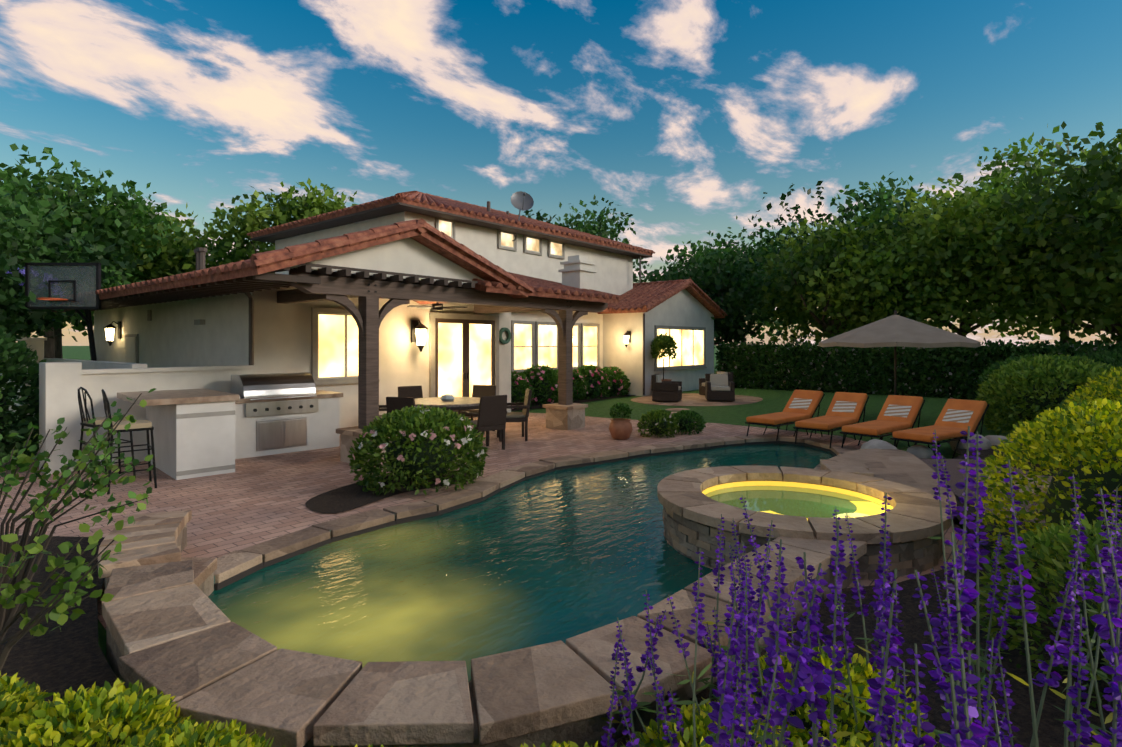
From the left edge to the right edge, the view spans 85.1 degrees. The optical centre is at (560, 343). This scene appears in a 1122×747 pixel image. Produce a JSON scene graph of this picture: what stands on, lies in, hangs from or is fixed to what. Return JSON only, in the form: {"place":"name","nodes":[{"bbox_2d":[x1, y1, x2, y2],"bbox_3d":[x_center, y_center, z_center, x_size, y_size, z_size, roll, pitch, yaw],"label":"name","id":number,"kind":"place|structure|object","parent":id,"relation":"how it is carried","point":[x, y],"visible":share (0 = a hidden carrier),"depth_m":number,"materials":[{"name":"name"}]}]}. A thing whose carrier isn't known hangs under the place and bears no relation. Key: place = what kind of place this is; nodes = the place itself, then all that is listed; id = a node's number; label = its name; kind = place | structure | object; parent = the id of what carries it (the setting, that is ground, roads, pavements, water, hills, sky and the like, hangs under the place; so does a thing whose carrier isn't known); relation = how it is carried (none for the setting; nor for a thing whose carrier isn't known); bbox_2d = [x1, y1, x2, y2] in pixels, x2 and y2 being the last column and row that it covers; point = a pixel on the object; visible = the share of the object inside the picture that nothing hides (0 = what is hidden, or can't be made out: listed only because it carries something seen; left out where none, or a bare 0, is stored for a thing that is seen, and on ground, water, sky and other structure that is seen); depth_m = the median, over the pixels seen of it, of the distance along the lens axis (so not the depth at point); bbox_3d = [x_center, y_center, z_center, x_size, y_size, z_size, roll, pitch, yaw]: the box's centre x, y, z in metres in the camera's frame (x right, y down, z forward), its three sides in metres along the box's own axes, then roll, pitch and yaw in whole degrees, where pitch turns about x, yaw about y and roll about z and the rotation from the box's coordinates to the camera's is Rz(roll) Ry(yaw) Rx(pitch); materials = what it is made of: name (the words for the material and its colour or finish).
{"place":"outdoors","nodes":[
{"label":"outdoors","id":0,"kind":"place"},
{"bbox_2d":[117,372,342,479],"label":"outdoor kitchen island","id":1,"kind":"structure","parent":0,"point":[202,432],"depth_m":9.61,"materials":[{"name":"paint"}]},
{"bbox_2d":[98,434,873,746],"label":"pool coping","id":2,"kind":"object","parent":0,"point":[172,629],"visible":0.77,"depth_m":2.88,"materials":[{"name":"beige stone"}]},
{"bbox_2d":[0,345,1075,666],"bbox_3d":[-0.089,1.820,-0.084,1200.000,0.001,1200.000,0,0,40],"label":"lawn","id":3,"kind":"structure","parent":0,"point":[776,401],"depth_m":16.62,"materials":[{"name":"green plant"}]},
{"bbox_2d":[0,204,84,352],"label":"tree","id":4,"kind":"object","parent":3,"relation":"on","point":[12,291],"depth_m":12.35,"materials":[{"name":"green plant"}]},
{"bbox_2d":[25,263,100,360],"bbox_3d":[-9.861,0.110,12.540,1.440,3.420,1.887,0,0,0],"label":"basketball hoop","id":5,"kind":"object","parent":3,"relation":"on","point":[75,286],"visible":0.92,"depth_m":12.08,"materials":[{"name":"black"}]},
{"bbox_2d":[0,177,136,341],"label":"tree","id":6,"kind":"object","parent":3,"relation":"on","point":[53,242],"depth_m":17.86,"materials":[{"name":"green plant"}]},
{"bbox_2d":[0,143,181,358],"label":"tree","id":7,"kind":"object","parent":3,"relation":"on","point":[97,217],"depth_m":22.78,"materials":[{"name":"green plant"}]},
{"bbox_2d":[10,164,177,358],"bbox_3d":[-24.190,-3.279,29.918,11.760,10.198,11.250,0,0,40],"label":"tree","id":8,"kind":"object","parent":3,"relation":"on","point":[60,221],"depth_m":29.78,"materials":[{"name":"green plant"}]},
{"bbox_2d":[0,337,257,474],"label":"yard walls","id":9,"kind":"structure","parent":3,"relation":"on","point":[61,381],"depth_m":9.10,"materials":[{"name":"paint"}]},
{"bbox_2d":[55,201,249,325],"bbox_3d":[-19.738,-2.433,27.918,10.382,8.506,9.498,0,0,40],"label":"tree","id":10,"kind":"object","parent":3,"relation":"on","point":[176,257],"visible":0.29,"depth_m":26.60,"materials":[{"name":"green plant"}]},
{"bbox_2d":[205,178,356,272],"bbox_3d":[-11.876,-2.732,28.177,8.113,9.105,7.785,0,0,40],"label":"tree","id":11,"kind":"object","parent":3,"relation":"on","point":[311,204],"depth_m":26.21,"materials":[{"name":"green plant"}]},
{"bbox_2d":[94,211,713,427],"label":"house walls","id":12,"kind":"structure","parent":3,"relation":"on","point":[171,334],"depth_m":13.62,"materials":[{"name":"beige paint"}]},
{"bbox_2d":[7,267,24,285],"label":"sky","id":13,"kind":"structure","parent":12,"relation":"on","point":[22,271],"depth_m":15.38,"materials":[{"name":"plant"}]},
{"bbox_2d":[104,321,120,345],"bbox_3d":[-11.371,-0.260,15.468,0.286,0.637,0.358,0,0,40],"label":"wall lantern","id":14,"kind":"object","parent":12,"relation":"attached to","point":[110,331],"visible":1,"depth_m":15.40,"materials":[{"name":"white glass"}]},
{"bbox_2d":[125,310,204,362],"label":"utility boxes","id":15,"kind":"object","parent":12,"relation":"attached to","point":[131,348],"visible":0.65,"depth_m":14.79,"materials":[{"name":"paint"}]},
{"bbox_2d":[95,191,727,317],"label":"house roofs","id":16,"kind":"structure","parent":12,"relation":"on","point":[643,297],"depth_m":13.90,"materials":[{"name":"red tile"}]},
{"bbox_2d":[194,201,508,270],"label":"roof vents","id":17,"kind":"object","parent":16,"relation":"on","point":[200,252],"visible":0.81,"depth_m":13.01,"materials":[{"name":"brown"}]},
{"bbox_2d":[511,191,533,240],"bbox_3d":[-1.198,-3.872,18.366,0.705,1.520,0.530,0,0,7],"label":"satellite dish","id":18,"kind":"object","parent":16,"relation":"attached to","point":[521,200],"visible":0.9,"depth_m":18.52,"materials":[{"name":"grey metal"}]},
{"bbox_2d":[558,255,596,289],"bbox_3d":[0.404,-1.530,14.575,0.660,1.100,0.660,0,0,40],"label":"chimney","id":19,"kind":"object","parent":16,"relation":"on","point":[577,271],"visible":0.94,"depth_m":14.39,"materials":[{"name":"paint"}]},
{"bbox_2d":[411,319,427,351],"bbox_3d":[-3.094,-0.178,13.390,0.399,0.711,0.319,0,0,40],"label":"wall lantern","id":20,"kind":"object","parent":12,"relation":"attached to","point":[418,333],"depth_m":13.33,"materials":[{"name":"white glass"}]},
{"bbox_2d":[245,256,644,394],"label":"downspouts","id":21,"kind":"object","parent":12,"relation":"attached to","point":[251,326],"visible":0.6,"depth_m":10.69,"materials":[{"name":"white"}]},
{"bbox_2d":[499,327,510,343],"bbox_3d":[-1.439,-0.200,15.642,0.100,0.427,0.426,0,0,40],"label":"wreath","id":22,"kind":"object","parent":12,"relation":"attached to","point":[507,340],"visible":0.9,"depth_m":15.60,"materials":[{"name":"green plant"}]},
{"bbox_2d":[311,217,706,417],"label":"windows","id":23,"kind":"structure","parent":12,"relation":"attached to","point":[463,354],"depth_m":15.04,"materials":[{"name":"glass"}]},
{"bbox_2d":[623,331,630,346],"bbox_3d":[2.291,-0.162,21.262,0.264,0.588,0.330,0,0,40],"label":"wall lantern","id":24,"kind":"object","parent":12,"relation":"attached to","point":[627,337],"depth_m":21.19,"materials":[{"name":"white glass"}]},
{"bbox_2d":[0,413,988,628],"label":"patio pavers","id":25,"kind":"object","parent":3,"relation":"on","point":[250,501],"visible":0.19,"depth_m":7.59,"materials":[{"name":"brown stone"}]},
{"bbox_2d":[0,328,46,461],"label":"shrub","id":26,"kind":"object","parent":25,"relation":"on","point":[14,356],"depth_m":8.89,"materials":[{"name":"green plant"}]},
{"bbox_2d":[77,387,135,484],"bbox_3d":[-6.074,1.190,8.137,0.504,1.262,0.546,0,0,35],"label":"bar stool","id":27,"kind":"object","parent":25,"relation":"on","point":[97,422],"visible":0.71,"depth_m":8.04,"materials":[{"name":"black metal"}]},
{"bbox_2d":[101,389,156,494],"bbox_3d":[-5.429,1.190,7.669,0.546,1.262,0.504,0,0,-40],"label":"bar stool","id":28,"kind":"object","parent":25,"relation":"on","point":[141,425],"visible":0.67,"depth_m":7.60,"materials":[{"name":"black metal"}]},
{"bbox_2d":[51,263,607,464],"bbox_3d":[-6.213,0.340,15.018,12.810,2.960,8.100,0,0,40],"label":"patio cover","id":29,"kind":"object","parent":25,"relation":"on","point":[368,291],"visible":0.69,"depth_m":9.80,"materials":[{"name":"wood"}]},
{"bbox_2d":[407,302,466,310],"bbox_3d":[-2.506,-0.875,12.285,1.129,0.410,1.182,0,0,40],"label":"ceiling fan","id":30,"kind":"object","parent":29,"relation":"hanging from","point":[437,306],"visible":0.96,"depth_m":12.16,"materials":[{"name":"brown wood"}]},
{"bbox_2d":[379,405,386,418],"bbox_3d":[-3.328,1.345,11.146,0.618,0.950,0.620,0,0,-11],"label":"dining chair","id":31,"kind":"object","parent":25,"relation":"on","point":[382,407],"depth_m":11.14,"materials":[{"name":"wicker"}]},
{"bbox_2d":[305,470,473,512],"bbox_3d":[-2.139,1.800,7.701,1.176,0.001,2.411,0,0,40],"label":"bed bush","id":32,"kind":"object","parent":25,"relation":"on","point":[347,498],"visible":0.42,"depth_m":7.19,"materials":[{"name":"brown soil"}]},
{"bbox_2d":[347,404,488,495],"bbox_3d":[-1.798,1.311,7.894,1.702,1.069,1.809,0,0,40],"label":"flowering bush","id":33,"kind":"object","parent":32,"relation":"on","point":[392,424],"depth_m":7.47,"materials":[{"name":"green plant"}]},
{"bbox_2d":[386,397,414,427],"bbox_3d":[-2.523,1.345,10.204,0.620,0.950,0.618,0,0,19],"label":"dining chair","id":34,"kind":"object","parent":25,"relation":"on","point":[395,403],"visible":0.1,"depth_m":9.93,"materials":[{"name":"wicker"}]},
{"bbox_2d":[398,385,422,398],"bbox_3d":[-2.915,1.345,12.314,0.620,0.950,0.618,0,0,-41],"label":"dining chair","id":35,"kind":"object","parent":25,"relation":"on","point":[415,392],"visible":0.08,"depth_m":12.50,"materials":[{"name":"wicker"}]},
{"bbox_2d":[415,394,479,442],"bbox_3d":[-2.110,1.380,11.372,1.650,0.880,1.650,0,0,40],"label":"dining table","id":36,"kind":"object","parent":25,"relation":"on","point":[450,402],"visible":0.58,"depth_m":10.99,"materials":[{"name":"stone"}]},
{"bbox_2d":[458,385,495,434],"bbox_3d":[-1.696,1.345,12.541,0.620,0.950,0.618,0,0,19],"label":"dining chair","id":37,"kind":"object","parent":25,"relation":"on","point":[479,391],"visible":0.21,"depth_m":12.75,"materials":[{"name":"wicker"}]},
{"bbox_2d":[460,395,506,449],"bbox_3d":[-1.304,1.345,10.430,0.620,0.950,0.618,0,0,-41],"label":"dining chair","id":38,"kind":"object","parent":25,"relation":"on","point":[491,413],"visible":0.75,"depth_m":10.23,"materials":[{"name":"wicker"}]},
{"bbox_2d":[497,388,531,441],"bbox_3d":[-0.891,1.345,11.599,0.618,0.950,0.620,0,0,-11],"label":"dining chair","id":39,"kind":"object","parent":25,"relation":"on","point":[522,416],"visible":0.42,"depth_m":11.37,"materials":[{"name":"wicker"}]},
{"bbox_2d":[609,418,632,439],"bbox_3d":[1.135,1.630,11.612,0.460,0.380,0.460,0,0,40],"label":"patio pot","id":40,"kind":"object","parent":25,"relation":"on","point":[620,428],"depth_m":11.45,"materials":[{"name":"orange ceramic"}]},
{"bbox_2d":[609,403,632,418],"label":"pot plant leaves","id":41,"kind":"object","parent":40,"relation":"in","point":[618,409],"visible":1,"depth_m":11.53,"materials":[{"name":"green plant"}]},
{"bbox_2d":[637,409,679,437],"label":"patio shrub","id":42,"kind":"object","parent":25,"relation":"on","point":[651,416],"depth_m":11.82,"materials":[{"name":"green plant"}]},
{"bbox_2d":[669,410,705,434],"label":"patio shrub","id":43,"kind":"object","parent":25,"relation":"on","point":[695,416],"depth_m":12.29,"materials":[{"name":"green plant"}]},
{"bbox_2d":[745,394,824,441],"bbox_3d":[4.471,1.429,12.126,0.648,0.801,1.978,0,0,49],"label":"chaise frame","id":44,"kind":"object","parent":25,"relation":"on","point":[777,426],"visible":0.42,"depth_m":11.72,"materials":[{"name":"black metal"}]},
{"bbox_2d":[746,390,822,424],"bbox_3d":[4.474,1.238,12.128,0.600,0.534,1.957,0,0,49],"label":"chaise lounge","id":45,"kind":"object","parent":44,"relation":"on","point":[801,405],"visible":1,"depth_m":12.30,"materials":[{"name":"orange fabric"}]},
{"bbox_2d":[793,396,868,448],"bbox_3d":[5.111,1.429,11.485,0.648,0.801,1.978,0,0,45],"label":"chaise frame","id":46,"kind":"object","parent":25,"relation":"on","point":[820,430],"visible":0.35,"depth_m":11.06,"materials":[{"name":"black metal"}]},
{"bbox_2d":[795,392,867,429],"bbox_3d":[5.113,1.238,11.487,0.600,0.534,1.957,0,0,45],"label":"chaise lounge","id":47,"kind":"object","parent":46,"relation":"on","point":[845,408],"visible":1,"depth_m":11.72,"materials":[{"name":"orange fabric"}]},
{"bbox_2d":[840,400,925,449],"bbox_3d":[5.714,1.429,10.806,0.648,0.801,1.978,0,0,50],"label":"chaise frame","id":48,"kind":"object","parent":25,"relation":"on","point":[881,436],"visible":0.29,"depth_m":10.47,"materials":[{"name":"black metal"}]},
{"bbox_2d":[842,395,922,435],"bbox_3d":[5.717,1.238,10.808,0.600,0.534,1.957,0,0,50],"label":"chaise lounge","id":49,"kind":"object","parent":48,"relation":"on","point":[898,412],"visible":1,"depth_m":10.98,"materials":[{"name":"orange fabric"}]},
{"bbox_2d":[890,404,988,458],"bbox_3d":[6.263,1.429,10.060,0.648,0.801,1.978,0,0,56],"label":"chaise frame","id":50,"kind":"object","parent":25,"relation":"on","point":[941,441],"visible":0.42,"depth_m":9.70,"materials":[{"name":"black metal"}]},
{"bbox_2d":[892,399,986,441],"bbox_3d":[6.265,1.238,10.062,0.600,0.534,1.957,0,0,56],"label":"chaise lounge","id":51,"kind":"object","parent":50,"relation":"on","point":[956,417],"visible":0.9,"depth_m":10.20,"materials":[{"name":"orange fabric"}]},
{"bbox_2d":[517,364,557,405],"bbox_3d":[-0.622,1.214,18.129,1.350,1.258,1.753,0,0,40],"label":"bush","id":52,"kind":"object","parent":3,"relation":"on","point":[550,375],"depth_m":17.78,"materials":[{"name":"green plant"}]},
{"bbox_2d":[0,436,1118,746],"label":"bed mulch","id":53,"kind":"object","parent":3,"relation":"on","point":[64,658],"visible":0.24,"depth_m":3.41,"materials":[{"name":"black soil"}]},
{"bbox_2d":[0,672,66,746],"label":"shrub","id":54,"kind":"object","parent":53,"relation":"on","point":[17,697],"visible":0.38,"depth_m":2.44,"materials":[{"name":"green plant"}]},
{"bbox_2d":[0,520,127,671],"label":"shrub","id":55,"kind":"object","parent":53,"relation":"on","point":[75,566],"depth_m":2.58,"materials":[{"name":"green plant"}]},
{"bbox_2d":[0,393,148,640],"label":"shrub branches","id":56,"kind":"object","parent":53,"relation":"on","point":[6,615],"visible":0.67,"depth_m":3.55,"materials":[{"name":"plant"}]},
{"bbox_2d":[0,388,155,527],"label":"shrub leaves","id":57,"kind":"object","parent":56,"relation":"attached to","point":[23,462],"visible":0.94,"depth_m":3.65,"materials":[{"name":"green plant"}]},
{"bbox_2d":[0,678,200,746],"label":"shrub","id":58,"kind":"object","parent":53,"relation":"on","point":[92,710],"depth_m":2.24,"materials":[{"name":"green plant"}]},
{"bbox_2d":[117,719,284,746],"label":"shrub","id":59,"kind":"object","parent":53,"relation":"on","point":[186,733],"visible":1,"depth_m":2.12,"materials":[{"name":"green plant"}]},
{"bbox_2d":[520,740,597,746],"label":"bush","id":60,"kind":"object","parent":53,"relation":"on","point":[563,744],"visible":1,"depth_m":2.13,"materials":[{"name":"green plant"}]},
{"bbox_2d":[792,735,897,746],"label":"bush","id":61,"kind":"object","parent":53,"relation":"on","point":[854,743],"visible":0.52,"depth_m":2.07,"materials":[{"name":"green plant"}]},
{"bbox_2d":[601,426,1121,746],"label":"salvia","id":62,"kind":"object","parent":53,"relation":"on","point":[1035,719],"depth_m":1.77,"materials":[{"name":"plant"}]},
{"bbox_2d":[601,431,1121,746],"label":"salvia florets","id":63,"kind":"object","parent":62,"relation":"attached to","point":[821,681],"visible":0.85,"depth_m":1.48,"materials":[{"name":"purple plant"}]},
{"bbox_2d":[860,434,1012,458],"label":"boulders","id":64,"kind":"object","parent":53,"relation":"on","point":[923,451],"visible":0.42,"depth_m":9.67,"materials":[{"name":"grey stone"}]},
{"bbox_2d":[1055,379,1116,412],"bbox_3d":[9.225,1.138,9.315,2.735,1.406,2.756,0,0,40],"label":"shrub","id":65,"kind":"object","parent":53,"relation":"on","point":[1060,407],"depth_m":9.90,"materials":[{"name":"green plant"}]},
{"bbox_2d":[1071,348,1121,377],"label":"shrub","id":66,"kind":"object","parent":53,"relation":"on","point":[1113,358],"visible":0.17,"depth_m":13.31,"materials":[{"name":"green plant"}]},
{"bbox_2d":[547,369,588,401],"bbox_3d":[0.124,1.282,19.183,1.354,1.119,1.696,0,0,40],"label":"bush","id":67,"kind":"object","parent":3,"relation":"on","point":[578,382],"depth_m":18.99,"materials":[{"name":"green plant"}]},
{"bbox_2d":[511,394,635,410],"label":"bed roses","id":68,"kind":"object","parent":3,"relation":"on","point":[535,406],"visible":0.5,"depth_m":18.88,"materials":[{"name":"brown soil"}]},
{"bbox_2d":[511,370,535,408],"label":"bush","id":69,"kind":"object","parent":68,"relation":"on","point":[521,384],"depth_m":16.87,"materials":[{"name":"green plant"}]},
{"bbox_2d":[518,194,651,282],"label":"tree","id":70,"kind":"object","parent":3,"relation":"on","point":[599,226],"visible":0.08,"depth_m":36.55,"materials":[{"name":"green plant"}]},
{"bbox_2d":[574,365,611,398],"bbox_3d":[0.950,1.257,20.196,1.341,1.179,1.762,0,0,40],"label":"bush","id":71,"kind":"object","parent":3,"relation":"on","point":[583,370],"depth_m":19.88,"materials":[{"name":"green plant"}]},
{"bbox_2d":[596,366,630,396],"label":"bush","id":72,"kind":"object","parent":3,"relation":"on","point":[625,383],"depth_m":20.82,"materials":[{"name":"green plant"}]},
{"bbox_2d":[665,408,688,410],"bbox_3d":[3.197,1.806,16.782,0.562,0.001,0.711,0,0,40],"label":"stepping stone","id":73,"kind":"object","parent":3,"relation":"on","point":[676,409],"visible":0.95,"depth_m":16.74,"materials":[{"name":"beige stone"}]},
{"bbox_2d":[631,393,762,405],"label":"patio","id":74,"kind":"structure","parent":3,"relation":"on","point":[692,399],"depth_m":19.07,"materials":[{"name":"beige stone"}]},
{"bbox_2d":[650,333,677,379],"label":"potted tree","id":75,"kind":"object","parent":74,"relation":"on","point":[662,343],"depth_m":21.07,"materials":[{"name":"green plant"}]},
{"bbox_2d":[651,374,681,401],"bbox_3d":[3.317,1.370,19.142,0.820,0.800,0.840,0,0,20],"label":"armchair","id":76,"kind":"object","parent":74,"relation":"on","point":[666,390],"visible":1,"depth_m":18.80,"materials":[{"name":"wicker"}]},
{"bbox_2d":[699,371,732,394],"bbox_3d":[5.299,1.370,20.893,0.820,0.800,0.840,0,0,-20],"label":"armchair","id":77,"kind":"object","parent":74,"relation":"on","point":[701,386],"visible":0.27,"depth_m":20.99,"materials":[{"name":"wicker"}]},
{"bbox_2d":[705,374,734,400],"bbox_3d":[5.018,1.370,19.310,0.840,0.800,0.820,0,0,10],"label":"armchair","id":78,"kind":"object","parent":74,"relation":"on","point":[719,387],"visible":1,"depth_m":18.97,"materials":[{"name":"wicker"}]},
{"bbox_2d":[620,700,812,746],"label":"shrub","id":79,"kind":"object","parent":3,"relation":"on","point":[703,720],"depth_m":2.27,"materials":[{"name":"green plant"}]},
{"bbox_2d":[638,242,809,353],"bbox_3d":[6.894,-1.383,27.601,8.405,6.408,7.503,0,0,40],"label":"tree","id":80,"kind":"object","parent":3,"relation":"on","point":[701,276],"depth_m":26.30,"materials":[{"name":"green plant"}]},
{"bbox_2d":[665,215,819,343],"bbox_3d":[10.966,-2.865,38.923,12.017,9.371,12.375,0,0,40],"label":"tree","id":81,"kind":"object","parent":3,"relation":"on","point":[749,255],"depth_m":37.51,"materials":[{"name":"green plant"}]},
{"bbox_2d":[748,206,920,343],"bbox_3d":[11.642,-1.977,26.287,7.383,7.595,9.082,0,0,40],"label":"tree","id":82,"kind":"object","parent":3,"relation":"on","point":[855,296],"depth_m":24.31,"materials":[{"name":"green plant"}]},
{"bbox_2d":[732,644,938,746],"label":"shrub","id":83,"kind":"object","parent":3,"relation":"on","point":[858,669],"depth_m":2.40,"materials":[{"name":"green plant"}]},
{"bbox_2d":[729,171,962,344],"bbox_3d":[14.451,-3.141,30.982,11.773,9.922,12.527,0,0,40],"label":"tree","id":84,"kind":"object","parent":3,"relation":"on","point":[882,198],"depth_m":29.14,"materials":[{"name":"green plant"}]},
{"bbox_2d":[819,310,980,394],"bbox_3d":[7.958,0.510,14.539,3.300,2.620,3.300,0,0,40],"label":"umbrella","id":85,"kind":"object","parent":3,"relation":"on","point":[895,330],"visible":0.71,"depth_m":13.64,"materials":[{"name":"brown"}]},
{"bbox_2d":[715,339,1121,399],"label":"hedge","id":86,"kind":"object","parent":3,"relation":"on","point":[806,349],"depth_m":21.73,"materials":[{"name":"green plant"}]},
{"bbox_2d":[814,449,1052,521],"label":"spa deck steps","id":87,"kind":"structure","parent":3,"relation":"on","point":[903,467],"depth_m":7.86,"materials":[{"name":"grey stone"}]},
{"bbox_2d":[838,171,1109,341],"bbox_3d":[16.057,-2.448,24.864,10.072,8.537,10.086,0,0,40],"label":"tree","id":88,"kind":"object","parent":3,"relation":"on","point":[948,287],"depth_m":22.37,"materials":[{"name":"green plant"}]},
{"bbox_2d":[977,353,1050,403],"bbox_3d":[13.213,1.056,16.815,2.988,1.619,2.977,0,0,40],"label":"shrub","id":89,"kind":"object","parent":3,"relation":"on","point":[997,366],"depth_m":17.15,"materials":[{"name":"green plant"}]},
{"bbox_2d":[916,129,1121,343],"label":"tree","id":90,"kind":"object","parent":3,"relation":"on","point":[1004,168],"depth_m":26.39,"materials":[{"name":"green plant"}]},
{"bbox_2d":[932,121,1121,345],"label":"tree","id":91,"kind":"object","parent":3,"relation":"on","point":[1108,303],"depth_m":19.86,"materials":[{"name":"green plant"}]},
{"bbox_2d":[966,515,1121,707],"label":"shrub","id":92,"kind":"object","parent":3,"relation":"on","point":[1047,550],"depth_m":3.34,"materials":[{"name":"green plant"}]},
{"bbox_2d":[970,398,1121,588],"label":"shrub","id":93,"kind":"object","parent":3,"relation":"on","point":[1099,418],"depth_m":4.51,"materials":[{"name":"green plant"}]},
{"bbox_2d":[974,354,1120,434],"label":"shrub","id":94,"kind":"object","parent":3,"relation":"on","point":[1039,370],"depth_m":11.62,"materials":[{"name":"green plant"}]},
{"bbox_2d":[1028,412,1102,470],"bbox_3d":[7.403,1.351,8.378,1.685,0.949,1.900,0,0,40],"label":"bush","id":95,"kind":"object","parent":3,"relation":"on","point":[1051,441],"depth_m":8.35,"materials":[{"name":"plant"}]},
{"bbox_2d":[1055,365,1121,470],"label":"shrub","id":96,"kind":"object","parent":3,"relation":"on","point":[1101,387],"depth_m":6.97,"materials":[{"name":"green plant"}]},
{"bbox_2d":[1075,184,1121,286],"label":"tree","id":97,"kind":"object","parent":3,"relation":"on","point":[1118,258],"visible":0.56,"depth_m":18.52,"materials":[{"name":"green plant"}]},
{"bbox_2d":[0,0,1121,345],"label":"sky","id":98,"kind":"structure","parent":0,"point":[680,115],"materials":[{"name":"blue"}]},
{"bbox_2d":[702,481,892,520],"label":"spa water","id":99,"kind":"structure","parent":0,"point":[806,500],"depth_m":6.19,"materials":[{"name":"yellow liquid"}]},
{"bbox_2d":[657,465,951,579],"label":"spa wall","id":100,"kind":"structure","parent":0,"point":[692,512],"depth_m":5.19,"materials":[{"name":"beige stone"}]},
{"bbox_2d":[919,458,1045,525],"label":"gravel path","id":101,"kind":"structure","parent":0,"point":[956,476],"depth_m":7.69,"materials":[{"name":"gravel"}]},
{"bbox_3d":[1.264,2.505,7.432,4.296,1.430,10.316,0,0,40],"label":"pool","id":102,"kind":"object","parent":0,"visible":0},
{"bbox_2d":[208,444,834,682],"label":"pool water","id":103,"kind":"structure","parent":102,"relation":"in","point":[559,555],"depth_m":5.03,"materials":[{"name":"teal liquid"}]}
]}

